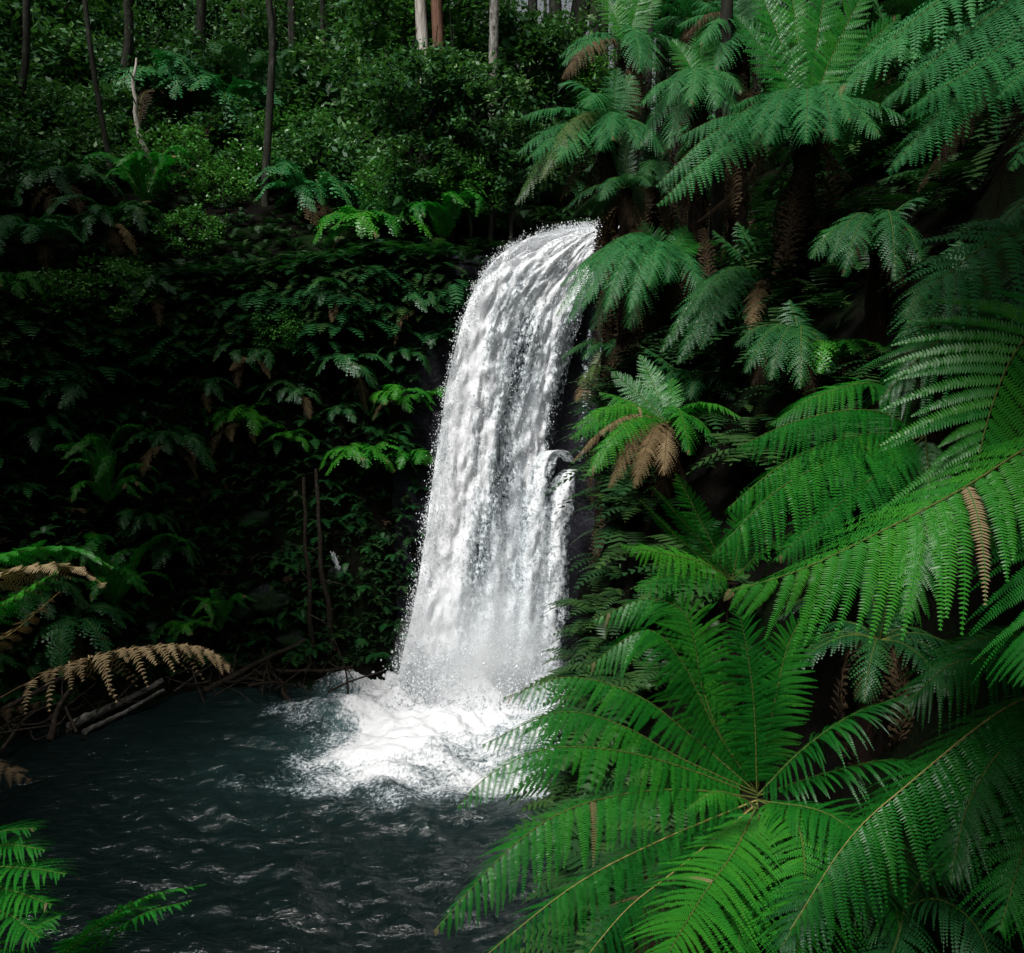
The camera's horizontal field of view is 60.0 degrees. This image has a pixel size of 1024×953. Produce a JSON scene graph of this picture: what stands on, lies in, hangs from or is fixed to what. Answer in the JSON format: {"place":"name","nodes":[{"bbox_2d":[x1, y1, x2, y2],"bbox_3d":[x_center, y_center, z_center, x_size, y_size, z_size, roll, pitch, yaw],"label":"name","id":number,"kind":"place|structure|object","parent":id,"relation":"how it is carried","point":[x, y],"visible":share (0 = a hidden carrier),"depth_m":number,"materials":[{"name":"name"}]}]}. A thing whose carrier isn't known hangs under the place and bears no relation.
{"place":"outdoors","nodes":[
{"label":"outdoors","id":0,"kind":"place"},
{"bbox_2d":[0,659,569,952],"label":"pool water","id":1,"kind":"structure","parent":0,"point":[181,790],"depth_m":20.59,"materials":[{"name":"liquid"}]},
{"bbox_2d":[0,638,383,741],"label":"driftwood","id":2,"kind":"object","parent":1,"relation":"on","point":[271,682],"visible":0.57,"depth_m":29.03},
{"bbox_2d":[0,1,1023,952],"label":"hillside","id":3,"kind":"structure","parent":0,"point":[718,485],"depth_m":29.77,"materials":[{"name":"soil"}]},
{"bbox_2d":[0,112,77,200],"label":"shrub","id":4,"kind":"object","parent":3,"relation":"on","point":[14,128],"visible":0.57,"depth_m":33.12,"materials":[{"name":"green plant"}]},
{"bbox_2d":[0,46,77,141],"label":"shrub","id":5,"kind":"object","parent":3,"relation":"on","point":[8,78],"visible":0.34,"depth_m":36.43,"materials":[{"name":"green plant"}]},
{"bbox_2d":[0,818,80,952],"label":"tree fern","id":6,"kind":"object","parent":3,"relation":"on","point":[15,864],"visible":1,"depth_m":4.83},
{"bbox_2d":[0,212,89,281],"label":"bank fern","id":7,"kind":"object","parent":3,"relation":"on","point":[30,232],"visible":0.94,"depth_m":30.32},
{"bbox_2d":[0,570,94,625],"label":"bank fern","id":8,"kind":"object","parent":3,"relation":"on","point":[53,586],"visible":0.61,"depth_m":27.13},
{"bbox_2d":[2,267,98,327],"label":"shrub","id":9,"kind":"object","parent":3,"relation":"on","point":[59,275],"visible":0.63,"depth_m":28.76,"materials":[{"name":"green plant"}]},
{"bbox_2d":[0,0,114,119],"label":"shrub","id":10,"kind":"object","parent":3,"relation":"on","point":[38,30],"visible":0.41,"depth_m":38.57,"materials":[{"name":"green plant"}]},
{"bbox_2d":[0,540,114,683],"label":"tree fern","id":11,"kind":"object","parent":3,"relation":"on","point":[36,564],"visible":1,"depth_m":8.31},
{"bbox_2d":[0,79,118,164],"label":"shrub","id":12,"kind":"object","parent":3,"relation":"on","point":[53,98],"visible":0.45,"depth_m":35.47,"materials":[{"name":"green plant"}]},
{"bbox_2d":[0,161,127,213],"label":"bank fern","id":13,"kind":"object","parent":3,"relation":"on","point":[58,180],"visible":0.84,"depth_m":32.81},
{"bbox_2d":[0,0,143,74],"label":"shrub","id":14,"kind":"object","parent":3,"relation":"on","point":[68,16],"visible":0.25,"depth_m":41.52,"materials":[{"name":"green plant"}]},
{"bbox_2d":[12,28,139,104],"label":"shrub","id":15,"kind":"object","parent":3,"relation":"on","point":[82,36],"visible":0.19,"depth_m":39.89,"materials":[{"name":"green plant"}]},
{"bbox_2d":[21,598,136,679],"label":"bank fern","id":16,"kind":"object","parent":3,"relation":"on","point":[62,623],"visible":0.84,"depth_m":27.25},
{"bbox_2d":[33,115,139,188],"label":"shrub","id":17,"kind":"object","parent":3,"relation":"on","point":[64,148],"visible":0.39,"depth_m":35.23,"materials":[{"name":"green plant"}]},
{"bbox_2d":[82,0,118,196],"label":"tree","id":18,"kind":"object","parent":3,"relation":"on","point":[106,145],"visible":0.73,"depth_m":34.76,"materials":[{"name":"brown plant"}]},
{"bbox_2d":[43,423,161,517],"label":"bank fern","id":19,"kind":"object","parent":3,"relation":"on","point":[102,463],"visible":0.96,"depth_m":28.51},
{"bbox_2d":[43,194,174,258],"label":"bank fern","id":20,"kind":"object","parent":3,"relation":"on","point":[113,221],"visible":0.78,"depth_m":32.09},
{"bbox_2d":[48,73,176,154],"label":"shrub","id":21,"kind":"object","parent":3,"relation":"on","point":[121,111],"visible":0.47,"depth_m":37.83,"materials":[{"name":"green plant"}]},
{"bbox_2d":[21,884,205,952],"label":"tree fern","id":22,"kind":"object","parent":3,"relation":"on","point":[69,945],"visible":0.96,"depth_m":5.92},
{"bbox_2d":[0,643,231,787],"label":"tree fern","id":23,"kind":"object","parent":3,"relation":"on","point":[103,657],"visible":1,"depth_m":9.34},
{"bbox_2d":[66,253,169,323],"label":"shrub","id":24,"kind":"object","parent":3,"relation":"on","point":[118,264],"visible":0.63,"depth_m":29.68,"materials":[{"name":"green plant"}]},
{"bbox_2d":[48,532,197,617],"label":"bank fern","id":25,"kind":"object","parent":3,"relation":"on","point":[116,592],"visible":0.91,"depth_m":28.54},
{"bbox_2d":[68,4,193,106],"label":"shrub","id":26,"kind":"object","parent":3,"relation":"on","point":[142,52],"visible":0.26,"depth_m":41.71,"materials":[{"name":"green plant"}]},
{"bbox_2d":[82,145,202,227],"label":"bank fern","id":27,"kind":"object","parent":3,"relation":"on","point":[141,186],"visible":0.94,"depth_m":33.98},
{"bbox_2d":[87,48,236,135],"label":"bank fern","id":28,"kind":"object","parent":3,"relation":"on","point":[171,65],"visible":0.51,"depth_m":39.24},
{"bbox_2d":[116,429,216,477],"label":"bank fern","id":29,"kind":"object","parent":3,"relation":"on","point":[171,441],"visible":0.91,"depth_m":29.69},
{"bbox_2d":[120,120,230,193],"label":"shrub","id":30,"kind":"object","parent":3,"relation":"on","point":[188,143],"visible":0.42,"depth_m":36.32,"materials":[{"name":"green plant"}]},
{"bbox_2d":[148,201,227,257],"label":"shrub","id":31,"kind":"object","parent":3,"relation":"on","point":[178,219],"visible":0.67,"depth_m":32.94,"materials":[{"name":"green plant"}]},
{"bbox_2d":[130,28,265,124],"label":"shrub","id":32,"kind":"object","parent":3,"relation":"on","point":[190,42],"visible":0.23,"depth_m":40.98,"materials":[{"name":"green plant"}]},
{"bbox_2d":[141,0,257,50],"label":"shrub","id":33,"kind":"object","parent":3,"relation":"on","point":[213,6],"visible":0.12,"depth_m":48.97,"materials":[{"name":"green plant"}]},
{"bbox_2d":[0,236,422,640],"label":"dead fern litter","id":34,"kind":"object","parent":3,"relation":"on","point":[204,491],"visible":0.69,"depth_m":30.67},
{"bbox_2d":[0,258,431,715],"bbox_3d":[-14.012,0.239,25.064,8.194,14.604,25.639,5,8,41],"label":"undergrowth","id":35,"kind":"object","parent":3,"relation":"on","point":[188,523],"visible":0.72,"depth_m":31.05,"materials":[{"name":"green plant"}]},
{"bbox_2d":[145,73,286,141],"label":"bank fern","id":36,"kind":"object","parent":3,"relation":"on","point":[235,88],"visible":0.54,"depth_m":39.79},
{"bbox_2d":[184,154,261,207],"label":"shrub","id":37,"kind":"object","parent":3,"relation":"on","point":[217,174],"visible":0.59,"depth_m":36.00,"materials":[{"name":"green plant"}]},
{"bbox_2d":[167,93,283,168],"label":"shrub","id":38,"kind":"object","parent":3,"relation":"on","point":[215,136],"visible":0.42,"depth_m":38.38,"materials":[{"name":"green plant"}]},
{"bbox_2d":[0,236,475,409],"bbox_3d":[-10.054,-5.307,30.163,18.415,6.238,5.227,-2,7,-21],"label":"undergrowth","id":39,"kind":"object","parent":3,"relation":"on","point":[454,295],"visible":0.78,"depth_m":30.63,"materials":[{"name":"plant"}]},
{"bbox_2d":[200,402,283,456],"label":"bank fern","id":40,"kind":"object","parent":3,"relation":"on","point":[235,415],"visible":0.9,"depth_m":30.71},
{"bbox_2d":[191,41,303,114],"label":"bank fern","id":41,"kind":"object","parent":3,"relation":"on","point":[260,66],"visible":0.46,"depth_m":41.52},
{"bbox_2d":[212,342,288,388],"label":"bank fern","id":42,"kind":"object","parent":3,"relation":"on","point":[255,352],"visible":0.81,"depth_m":30.49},
{"bbox_2d":[242,583,292,614],"bbox_3d":[-8.749,4.306,31.560,1.893,1.090,1.259,0,6,0],"label":"boulder","id":43,"kind":"object","parent":3,"relation":"on","point":[267,599],"visible":0.95,"depth_m":31.17,"materials":[{"name":"grey stone"}]},
{"bbox_2d":[261,0,275,206],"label":"tree","id":44,"kind":"object","parent":3,"relation":"on","point":[265,199],"visible":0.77,"depth_m":36.13,"materials":[{"name":"brown plant"}]},
{"bbox_2d":[223,126,322,182],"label":"shrub","id":45,"kind":"object","parent":3,"relation":"on","point":[241,158],"visible":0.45,"depth_m":37.39,"materials":[{"name":"green plant"}]},
{"bbox_2d":[245,305,309,369],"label":"shrub","id":46,"kind":"object","parent":3,"relation":"on","point":[286,341],"visible":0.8,"depth_m":30.80,"materials":[{"name":"green plant"}]},
{"bbox_2d":[219,0,358,76],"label":"shrub","id":47,"kind":"object","parent":3,"relation":"on","point":[261,28],"visible":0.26,"depth_m":46.93,"materials":[{"name":"green plant"}]},
{"bbox_2d":[253,102,347,165],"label":"shrub","id":48,"kind":"object","parent":3,"relation":"on","point":[286,115],"visible":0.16,"depth_m":39.39,"materials":[{"name":"green plant"}]},
{"bbox_2d":[249,157,368,229],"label":"bank fern","id":49,"kind":"object","parent":3,"relation":"on","point":[311,194],"visible":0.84,"depth_m":34.66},
{"bbox_2d":[257,108,373,198],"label":"shrub","id":50,"kind":"object","parent":3,"relation":"on","point":[317,136],"visible":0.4,"depth_m":36.97,"materials":[{"name":"green plant"}]},
{"bbox_2d":[0,8,652,366],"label":"undergrowth","id":51,"kind":"object","parent":3,"relation":"on","point":[545,211],"visible":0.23,"depth_m":32.25,"materials":[{"name":"green plant"}]},
{"bbox_2d":[308,469,354,651],"bbox_3d":[-6.114,2.969,31.027,0.814,6.554,2.054,5,8,39],"label":"sapling","id":52,"kind":"object","parent":3,"relation":"on","point":[329,607],"visible":0.98,"depth_m":30.74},
{"bbox_2d":[253,33,417,143],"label":"shrub","id":53,"kind":"object","parent":3,"relation":"on","point":[320,71],"visible":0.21,"depth_m":41.72,"materials":[{"name":"green plant"}]},
{"bbox_2d":[305,346,393,410],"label":"bank fern","id":54,"kind":"object","parent":3,"relation":"on","point":[347,363],"visible":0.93,"depth_m":30.73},
{"bbox_2d":[308,116,415,210],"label":"shrub","id":55,"kind":"object","parent":3,"relation":"on","point":[348,153],"visible":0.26,"depth_m":36.46,"materials":[{"name":"green plant"}]},
{"bbox_2d":[319,439,415,475],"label":"bank fern","id":56,"kind":"object","parent":3,"relation":"on","point":[364,456],"visible":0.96,"depth_m":30.65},
{"bbox_2d":[312,205,432,251],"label":"bank fern","id":57,"kind":"object","parent":3,"relation":"on","point":[364,223],"visible":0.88,"depth_m":31.86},
{"bbox_2d":[349,149,435,212],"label":"shrub","id":58,"kind":"object","parent":3,"relation":"on","point":[365,184],"visible":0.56,"depth_m":32.62,"materials":[{"name":"green plant"}]},
{"bbox_2d":[327,55,466,158],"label":"shrub","id":59,"kind":"object","parent":3,"relation":"on","point":[352,104],"visible":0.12,"depth_m":40.35,"materials":[{"name":"green plant"}]},
{"bbox_2d":[366,384,435,419],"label":"bank fern","id":60,"kind":"object","parent":3,"relation":"on","point":[394,397],"visible":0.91,"depth_m":30.87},
{"bbox_2d":[328,0,478,110],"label":"shrub","id":61,"kind":"object","parent":3,"relation":"on","point":[360,8],"visible":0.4,"depth_m":36.04,"materials":[{"name":"green plant"}]},
{"bbox_2d":[351,25,478,241],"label":"shrub","id":62,"kind":"object","parent":3,"relation":"on","point":[394,93],"visible":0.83,"depth_m":31.75,"materials":[{"name":"green plant"}]},
{"bbox_2d":[344,0,489,82],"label":"shrub","id":63,"kind":"object","parent":3,"relation":"on","point":[401,3],"visible":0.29,"depth_m":35.93,"materials":[{"name":"green plant"}]},
{"bbox_2d":[0,0,842,198],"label":"forest","id":64,"kind":"object","parent":3,"relation":"on","point":[291,4],"visible":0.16,"depth_m":43.79,"materials":[{"name":"green plant"}]},
{"bbox_2d":[370,118,477,239],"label":"shrub","id":65,"kind":"object","parent":3,"relation":"on","point":[441,142],"visible":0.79,"depth_m":32.12,"materials":[{"name":"green plant"}]},
{"bbox_2d":[263,217,618,807],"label":"waterfall","id":66,"kind":"structure","parent":3,"relation":"on","point":[454,679],"depth_m":30.00,"materials":[{"name":"white liquid"}]},
{"bbox_2d":[399,180,488,244],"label":"bank fern","id":67,"kind":"object","parent":3,"relation":"on","point":[444,217],"visible":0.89,"depth_m":32.19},
{"bbox_2d":[399,8,499,247],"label":"shrub","id":68,"kind":"object","parent":3,"relation":"on","point":[480,71],"visible":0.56,"depth_m":31.92,"materials":[{"name":"green plant"}]},
{"bbox_2d":[391,0,535,73],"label":"shrub","id":69,"kind":"object","parent":3,"relation":"on","point":[504,9],"visible":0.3,"depth_m":36.03,"materials":[{"name":"green plant"}]},
{"bbox_2d":[425,146,515,249],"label":"shrub","id":70,"kind":"object","parent":3,"relation":"on","point":[471,188],"visible":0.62,"depth_m":32.57,"materials":[{"name":"green plant"}]},
{"bbox_2d":[434,58,549,252],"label":"shrub","id":71,"kind":"object","parent":3,"relation":"on","point":[460,123],"visible":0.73,"depth_m":32.01,"materials":[{"name":"green plant"}]},
{"bbox_2d":[467,109,562,246],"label":"shrub","id":72,"kind":"object","parent":3,"relation":"on","point":[518,179],"visible":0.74,"depth_m":32.58,"materials":[{"name":"green plant"}]},
{"bbox_2d":[456,3,576,129],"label":"shrub","id":73,"kind":"object","parent":3,"relation":"on","point":[512,57],"visible":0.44,"depth_m":36.38,"materials":[{"name":"green plant"}]},
{"bbox_2d":[509,0,612,119],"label":"shrub","id":74,"kind":"object","parent":3,"relation":"on","point":[554,30],"visible":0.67,"depth_m":36.52,"materials":[{"name":"green plant"}]},
{"bbox_2d":[514,67,668,554],"bbox_3d":[1.595,-0.717,18.320,3.102,15.291,2.639,0,6,0],"label":"tree fern","id":75,"kind":"object","parent":3,"relation":"on","point":[610,119],"visible":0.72,"depth_m":17.73,"materials":[{"name":"plant"}]},
{"bbox_2d":[546,48,640,145],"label":"shrub","id":76,"kind":"object","parent":3,"relation":"on","point":[569,104],"visible":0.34,"depth_m":37.09,"materials":[{"name":"green plant"}]},
{"bbox_2d":[559,318,645,569],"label":"tree fern","id":77,"kind":"object","parent":3,"relation":"on","point":[583,345],"visible":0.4,"depth_m":18.78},
{"bbox_2d":[562,132,680,413],"bbox_3d":[2.136,-3.652,17.253,2.352,5.709,2.164,0,6,0],"label":"tree fern","id":78,"kind":"object","parent":3,"relation":"on","point":[626,209],"visible":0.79,"depth_m":17.13,"materials":[{"name":"plant"}]},
{"bbox_2d":[557,0,690,347],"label":"tree fern","id":79,"kind":"object","parent":3,"relation":"on","point":[629,30],"visible":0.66,"depth_m":20.89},
{"bbox_2d":[557,221,719,373],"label":"tree fern","id":80,"kind":"object","parent":3,"relation":"on","point":[660,256],"visible":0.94,"depth_m":15.48,"materials":[{"name":"plant"}]},
{"bbox_2d":[583,107,711,347],"bbox_3d":[3.470,-6.061,22.492,3.458,6.030,3.424,-4,8,-35],"label":"tree fern","id":81,"kind":"object","parent":3,"relation":"on","point":[657,217],"visible":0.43,"depth_m":22.01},
{"bbox_2d":[570,355,742,555],"bbox_3d":[2.018,-0.204,12.130,2.215,2.961,2.156,2,7,18],"label":"tree fern","id":82,"kind":"object","parent":3,"relation":"on","point":[667,455],"visible":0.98,"depth_m":12.08,"materials":[{"name":"plant"}]},
{"bbox_2d":[619,0,756,278],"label":"tree fern","id":83,"kind":"object","parent":3,"relation":"on","point":[687,6],"visible":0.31,"depth_m":23.91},
{"bbox_2d":[640,345,735,401],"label":"tree fern","id":84,"kind":"object","parent":3,"relation":"on","point":[689,380],"visible":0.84,"depth_m":13.55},
{"bbox_2d":[637,29,747,355],"bbox_3d":[3.518,-5.363,16.574,1.865,6.708,2.895,5,8,36],"label":"tree fern","id":85,"kind":"object","parent":3,"relation":"on","point":[699,74],"visible":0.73,"depth_m":16.74,"materials":[{"name":"plant"}]},
{"bbox_2d":[434,591,970,952],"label":"tree fern","id":86,"kind":"object","parent":3,"relation":"on","point":[748,832],"visible":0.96,"depth_m":5.82,"materials":[{"name":"plant"}]},
{"bbox_2d":[550,0,883,215],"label":"forest","id":87,"kind":"object","parent":3,"relation":"on","point":[662,75],"visible":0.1,"depth_m":39.75,"materials":[{"name":"green plant"}]},
{"bbox_2d":[620,474,815,905],"bbox_3d":[1.682,2.114,7.683,1.815,4.307,0.558,-2,7,-19],"label":"tree fern","id":88,"kind":"object","parent":3,"relation":"on","point":[729,583],"visible":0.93,"depth_m":7.55,"materials":[{"name":"plant"}]},
{"bbox_2d":[706,0,732,329],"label":"tree","id":89,"kind":"object","parent":3,"relation":"on","point":[717,191],"visible":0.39,"depth_m":17.48,"materials":[{"name":"brown plant"}]},
{"bbox_2d":[659,222,785,364],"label":"tree fern","id":90,"kind":"object","parent":3,"relation":"on","point":[733,278],"visible":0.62,"depth_m":13.00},
{"bbox_2d":[673,0,787,269],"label":"tree fern","id":91,"kind":"object","parent":3,"relation":"on","point":[738,209],"visible":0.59,"depth_m":18.09,"materials":[{"name":"plant"}]},
{"bbox_2d":[667,52,793,270],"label":"tree fern","id":92,"kind":"object","parent":3,"relation":"on","point":[726,166],"visible":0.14,"depth_m":20.49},
{"bbox_2d":[501,23,1023,952],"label":"undergrowth","id":93,"kind":"object","parent":3,"relation":"on","point":[565,785],"visible":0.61,"depth_m":11.39,"materials":[{"name":"green plant"}]},
{"bbox_2d":[655,0,907,320],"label":"tree fern","id":94,"kind":"object","parent":3,"relation":"on","point":[803,99],"visible":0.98,"depth_m":12.43,"materials":[{"name":"plant"}]},
{"bbox_2d":[542,0,1023,509],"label":"undergrowth","id":95,"kind":"object","parent":3,"relation":"on","point":[869,151],"visible":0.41,"depth_m":13.98,"materials":[{"name":"green plant"}]},
{"bbox_2d":[733,300,860,439],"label":"tree fern","id":96,"kind":"object","parent":3,"relation":"on","point":[801,358],"visible":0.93,"depth_m":10.26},
{"bbox_2d":[633,0,1001,338],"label":"undergrowth","id":97,"kind":"object","parent":3,"relation":"on","point":[903,6],"visible":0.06,"depth_m":25.76,"materials":[{"name":"green plant"}]},
{"bbox_2d":[769,338,891,376],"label":"bank fern","id":98,"kind":"object","parent":3,"relation":"on","point":[845,347],"visible":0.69,"depth_m":10.16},
{"bbox_2d":[710,377,1002,626],"bbox_3d":[3.329,0.158,8.089,3.920,2.122,1.416,-2,6,-17],"label":"tree fern","id":99,"kind":"object","parent":3,"relation":"on","point":[922,452],"visible":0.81,"depth_m":7.77,"materials":[{"name":"plant"}]},
{"bbox_2d":[807,198,929,364],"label":"tree fern","id":100,"kind":"object","parent":3,"relation":"on","point":[853,228],"visible":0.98,"depth_m":9.70,"materials":[{"name":"plant"}]},
{"bbox_2d":[785,563,954,776],"bbox_3d":[3.072,1.726,7.375,1.499,1.913,1.312,0,6,0],"label":"tree fern","id":101,"kind":"object","parent":3,"relation":"on","point":[878,665],"visible":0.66,"depth_m":7.30,"materials":[{"name":"plant"}]},
{"bbox_2d":[720,284,1023,687],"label":"tree fern","id":102,"kind":"object","parent":3,"relation":"on","point":[955,335],"visible":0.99,"depth_m":3.60,"materials":[{"name":"plant"}]},
{"bbox_2d":[759,836,1023,952],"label":"tree fern","id":103,"kind":"object","parent":3,"relation":"on","point":[908,921],"visible":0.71,"depth_m":5.16,"materials":[{"name":"plant"}]},
{"bbox_2d":[802,0,994,127],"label":"tree fern","id":104,"kind":"object","parent":3,"relation":"on","point":[896,58],"visible":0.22,"depth_m":16.09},
{"bbox_2d":[788,623,1023,948],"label":"tree fern","id":105,"kind":"object","parent":3,"relation":"on","point":[1012,801],"visible":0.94,"depth_m":5.15,"materials":[{"name":"plant"}]},
{"bbox_2d":[830,0,1023,459],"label":"tree fern","id":106,"kind":"object","parent":3,"relation":"on","point":[1015,49],"visible":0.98,"depth_m":6.63,"materials":[{"name":"plant"}]},
{"bbox_2d":[887,240,1013,466],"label":"tree fern","id":107,"kind":"object","parent":3,"relation":"on","point":[944,433],"visible":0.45,"depth_m":7.97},
{"bbox_2d":[883,195,1023,341],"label":"tree fern","id":108,"kind":"object","parent":3,"relation":"on","point":[1007,222],"visible":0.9,"depth_m":3.94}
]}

